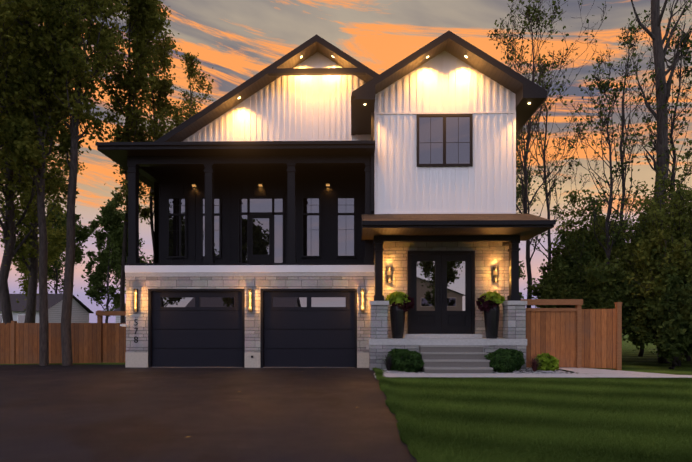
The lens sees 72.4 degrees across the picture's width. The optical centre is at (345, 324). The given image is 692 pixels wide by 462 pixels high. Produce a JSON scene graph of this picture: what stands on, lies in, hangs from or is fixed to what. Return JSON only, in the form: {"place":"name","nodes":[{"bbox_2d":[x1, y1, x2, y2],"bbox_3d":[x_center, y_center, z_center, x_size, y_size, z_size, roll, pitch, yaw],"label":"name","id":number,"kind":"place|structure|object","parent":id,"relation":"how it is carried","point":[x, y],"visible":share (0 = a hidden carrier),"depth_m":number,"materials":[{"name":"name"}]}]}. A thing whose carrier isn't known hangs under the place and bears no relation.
{"place":"outdoors","nodes":[
{"label":"outdoors","id":0,"kind":"place"},
{"bbox_2d":[0,0,80,208],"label":"tree","id":1,"kind":"object","parent":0,"point":[8,17],"depth_m":13.76,"materials":[{"name":"green plant"}]},
{"bbox_2d":[0,294,92,322],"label":"neighbour house","id":2,"kind":"structure","parent":0,"point":[81,311],"depth_m":48.77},
{"bbox_2d":[22,0,139,365],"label":"tree","id":3,"kind":"object","parent":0,"point":[106,46],"depth_m":14.81,"materials":[{"name":"green plant"}]},
{"bbox_2d":[114,303,125,322],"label":"neighbour house","id":4,"kind":"structure","parent":0,"point":[117,317],"depth_m":49.34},
{"bbox_2d":[118,2,200,262],"bbox_3d":[-7.527,-6.398,18.737,3.612,15.372,2.518,0,0,1],"label":"tree","id":5,"kind":"object","parent":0,"point":[165,102],"depth_m":18.67,"materials":[{"name":"green plant"}]},
{"bbox_2d":[0,365,416,461],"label":"driveway asphalt","id":6,"kind":"structure","parent":0,"point":[89,413],"depth_m":6.65,"materials":[{"name":"black asphalt"}]},
{"bbox_2d":[0,329,691,461],"bbox_3d":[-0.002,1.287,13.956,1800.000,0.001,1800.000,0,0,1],"label":"lawn","id":7,"kind":"structure","parent":0,"point":[647,362],"depth_m":13.45,"materials":[{"name":"green plant"}]},
{"bbox_2d":[0,120,87,322],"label":"tree","id":8,"kind":"object","parent":7,"relation":"on","point":[51,255],"depth_m":23.22,"materials":[{"name":"green plant"}]},
{"bbox_2d":[0,0,99,365],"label":"tree","id":9,"kind":"object","parent":7,"relation":"on","point":[26,136],"depth_m":14.43,"materials":[{"name":"green plant"}]},
{"bbox_2d":[0,21,99,322],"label":"tree","id":10,"kind":"object","parent":7,"relation":"on","point":[24,252],"depth_m":18.83,"materials":[{"name":"green plant"}]},
{"bbox_2d":[15,203,99,293],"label":"tree","id":11,"kind":"object","parent":7,"relation":"on","point":[81,234],"depth_m":57.73,"materials":[{"name":"green plant"}]},
{"bbox_2d":[0,310,125,363],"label":"fence","id":12,"kind":"object","parent":7,"relation":"on","point":[99,341],"visible":0.69,"depth_m":15.65,"materials":[{"name":"brown wood"}]},
{"bbox_2d":[0,12,130,324],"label":"tree","id":13,"kind":"object","parent":7,"relation":"on","point":[64,188],"depth_m":15.45,"materials":[{"name":"green plant"}]},
{"bbox_2d":[77,188,152,322],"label":"tree","id":14,"kind":"object","parent":7,"relation":"on","point":[109,221],"depth_m":51.90,"materials":[{"name":"green plant"}]},
{"bbox_2d":[81,0,174,322],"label":"tree","id":15,"kind":"object","parent":7,"relation":"on","point":[151,10],"depth_m":17.19,"materials":[{"name":"green plant"}]},
{"bbox_2d":[176,52,213,117],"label":"birch tree","id":16,"kind":"object","parent":7,"relation":"on","point":[189,60],"depth_m":21.89,"materials":[{"name":"green plant"}]},
{"bbox_2d":[95,31,555,372],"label":"house","id":17,"kind":"structure","parent":7,"relation":"on","point":[318,199],"depth_m":14.06,"materials":[{"name":"stone"}]},
{"bbox_2d":[134,319,137,342],"bbox_3d":[-6.234,0.203,14.042,0.124,0.700,0.012,0,0,1],"label":"house number","id":18,"kind":"object","parent":17,"relation":"attached to","point":[136,331],"visible":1,"depth_m":14.04,"materials":[{"name":"grey metal"}]},
{"bbox_2d":[384,291,414,338],"bbox_3d":[1.545,-0.288,13.639,0.889,1.390,0.680,0,0,27],"label":"planter","id":19,"kind":"object","parent":17,"relation":"on","point":[397,316],"depth_m":13.48,"materials":[{"name":"black plastic"}]},
{"bbox_2d":[476,291,504,338],"bbox_3d":[4.157,-0.285,13.594,0.857,1.384,0.677,0,0,1],"label":"planter","id":20,"kind":"object","parent":17,"relation":"on","point":[491,318],"depth_m":13.44,"materials":[{"name":"black plastic"}]},
{"bbox_2d":[382,368,577,373],"bbox_3d":[3.420,1.257,12.826,5.020,0.001,1.710,0,0,1],"label":"gravel rock","id":21,"kind":"object","parent":7,"relation":"on","point":[521,371],"visible":0.21,"depth_m":12.32,"materials":[{"name":"grey gravel"}]},
{"bbox_2d":[385,348,408,369],"bbox_3d":[1.472,0.970,12.916,0.839,0.654,0.836,0,0,1],"label":"boxwood","id":22,"kind":"object","parent":21,"relation":"on","point":[394,351],"depth_m":12.72,"materials":[{"name":"green plant"}]},
{"bbox_2d":[394,350,424,371],"bbox_3d":[1.678,0.990,12.514,0.830,0.616,0.807,0,0,1],"label":"boxwood","id":23,"kind":"object","parent":21,"relation":"on","point":[405,365],"depth_m":12.28,"materials":[{"name":"green plant"}]},
{"bbox_2d":[381,367,591,373],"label":"bed pebbles","id":24,"kind":"object","parent":21,"relation":"on","point":[394,371],"visible":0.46,"depth_m":12.36,"materials":[{"name":"grey"}]},
{"bbox_2d":[381,353,394,370],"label":"ornamental grass","id":25,"kind":"object","parent":24,"relation":"on","point":[389,364],"depth_m":12.54,"materials":[{"name":"black"}]},
{"bbox_2d":[527,355,541,371],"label":"ornamental grass","id":26,"kind":"object","parent":24,"relation":"on","point":[534,363],"depth_m":12.48,"materials":[{"name":"red"}]},
{"bbox_2d":[484,348,517,372],"bbox_3d":[4.104,0.956,12.464,0.863,0.675,0.846,0,0,1],"label":"boxwood","id":27,"kind":"object","parent":21,"relation":"on","point":[509,355],"depth_m":12.23,"materials":[{"name":"green plant"}]},
{"bbox_2d":[505,348,524,370],"bbox_3d":[4.427,0.965,12.858,0.855,0.663,0.886,0,0,1],"label":"boxwood","id":28,"kind":"object","parent":21,"relation":"on","point":[520,359],"depth_m":12.64,"materials":[{"name":"green plant"}]},
{"bbox_2d":[516,213,525,298],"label":"tree","id":29,"kind":"object","parent":7,"relation":"on","point":[520,276],"visible":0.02,"depth_m":55.91,"materials":[{"name":"plant"}]},
{"bbox_2d":[372,367,691,461],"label":"lawn","id":30,"kind":"structure","parent":7,"relation":"on","point":[413,438],"depth_m":6.35,"materials":[{"name":"green plant"}]},
{"bbox_2d":[374,367,691,377],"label":"walkway pavers","id":31,"kind":"object","parent":7,"relation":"on","point":[614,373],"visible":0.71,"depth_m":11.69,"materials":[{"name":"grey concrete"}]},
{"bbox_2d":[516,127,549,272],"bbox_3d":[8.597,-5.433,25.780,5.476,13.476,5.264,0,0,1],"label":"tree","id":32,"kind":"object","parent":7,"relation":"on","point":[518,187],"depth_m":25.18,"materials":[{"name":"green plant"}]},
{"bbox_2d":[533,353,559,370],"bbox_3d":[5.437,1.027,12.880,0.718,0.568,0.714,0,0,1],"label":"lime shrub","id":33,"kind":"object","parent":7,"relation":"on","point":[547,360],"depth_m":12.67,"materials":[{"name":"green plant"}]},
{"bbox_2d":[487,0,611,307],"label":"bare tree","id":34,"kind":"object","parent":7,"relation":"on","point":[525,209],"depth_m":19.27,"materials":[{"name":"green plant"}]},
{"bbox_2d":[516,56,590,269],"bbox_3d":[9.731,-5.588,22.213,4.699,13.783,2.713,0,0,-24],"label":"tree","id":35,"kind":"object","parent":7,"relation":"on","point":[549,193],"depth_m":21.93,"materials":[{"name":"green plant"}]},
{"bbox_2d":[524,229,602,307],"bbox_3d":[8.143,-1.044,17.172,3.187,4.768,3.262,0,0,1],"label":"understory tree","id":36,"kind":"object","parent":7,"relation":"on","point":[566,276],"depth_m":16.80,"materials":[{"name":"green plant"}]},
{"bbox_2d":[521,299,621,370],"bbox_3d":[6.763,0.287,20.530,2.662,2.000,14.770,0,0,3],"label":"fence","id":37,"kind":"object","parent":7,"relation":"on","point":[577,336],"visible":0.65,"depth_m":13.47,"materials":[{"name":"brown wood"}]},
{"bbox_2d":[538,189,642,331],"bbox_3d":[9.552,-1.865,18.452,3.888,6.412,4.613,0,0,1],"label":"understory tree","id":38,"kind":"object","parent":7,"relation":"on","point":[555,253],"depth_m":17.71,"materials":[{"name":"green plant"}]},
{"bbox_2d":[579,198,628,238],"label":"tree","id":39,"kind":"object","parent":7,"relation":"on","point":[599,215],"visible":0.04,"depth_m":56.32,"materials":[{"name":"green plant"}]},
{"bbox_2d":[567,258,647,340],"bbox_3d":[8.847,-0.403,15.362,2.709,3.506,2.989,0,0,1],"label":"understory tree","id":40,"kind":"object","parent":7,"relation":"on","point":[595,291],"depth_m":14.94,"materials":[{"name":"green plant"}]},
{"bbox_2d":[552,59,677,264],"bbox_3d":[9.404,-3.835,16.786,3.423,10.256,3.636,0,0,1],"label":"tree","id":41,"kind":"object","parent":7,"relation":"on","point":[607,227],"depth_m":16.36,"materials":[{"name":"green plant"}]},
{"bbox_2d":[583,7,660,238],"bbox_3d":[13.176,-6.878,22.523,3.610,16.349,3.929,0,0,1],"label":"tree","id":42,"kind":"object","parent":7,"relation":"on","point":[622,117],"depth_m":22.34,"materials":[{"name":"green plant"}]},
{"bbox_2d":[604,22,691,360],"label":"tree","id":43,"kind":"object","parent":7,"relation":"on","point":[672,178],"depth_m":16.42,"materials":[{"name":"green plant"}]},
{"bbox_2d":[605,140,691,365],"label":"understory tree","id":44,"kind":"object","parent":7,"relation":"on","point":[647,245],"depth_m":14.22,"materials":[{"name":"green plant"}]},
{"bbox_2d":[606,177,691,356],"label":"understory tree","id":45,"kind":"object","parent":7,"relation":"on","point":[621,244],"depth_m":18.69,"materials":[{"name":"green plant"}]},
{"bbox_2d":[619,248,691,368],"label":"understory tree","id":46,"kind":"object","parent":7,"relation":"on","point":[675,326],"depth_m":13.37,"materials":[{"name":"green plant"}]},
{"bbox_2d":[629,0,691,362],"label":"tall tree","id":47,"kind":"object","parent":7,"relation":"on","point":[659,55],"depth_m":15.87,"materials":[{"name":"brown plant"}]},
{"bbox_2d":[673,53,691,116],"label":"tree","id":48,"kind":"object","parent":7,"relation":"on","point":[684,82],"depth_m":17.63,"materials":[{"name":"green plant"}]},
{"bbox_2d":[0,0,691,322],"label":"sky","id":49,"kind":"structure","parent":0,"point":[239,39],"materials":[{"name":"orange"}]},
{"bbox_2d":[617,196,649,237],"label":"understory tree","id":50,"kind":"object","parent":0,"point":[637,221],"depth_m":21.89,"materials":[{"name":"green plant"}]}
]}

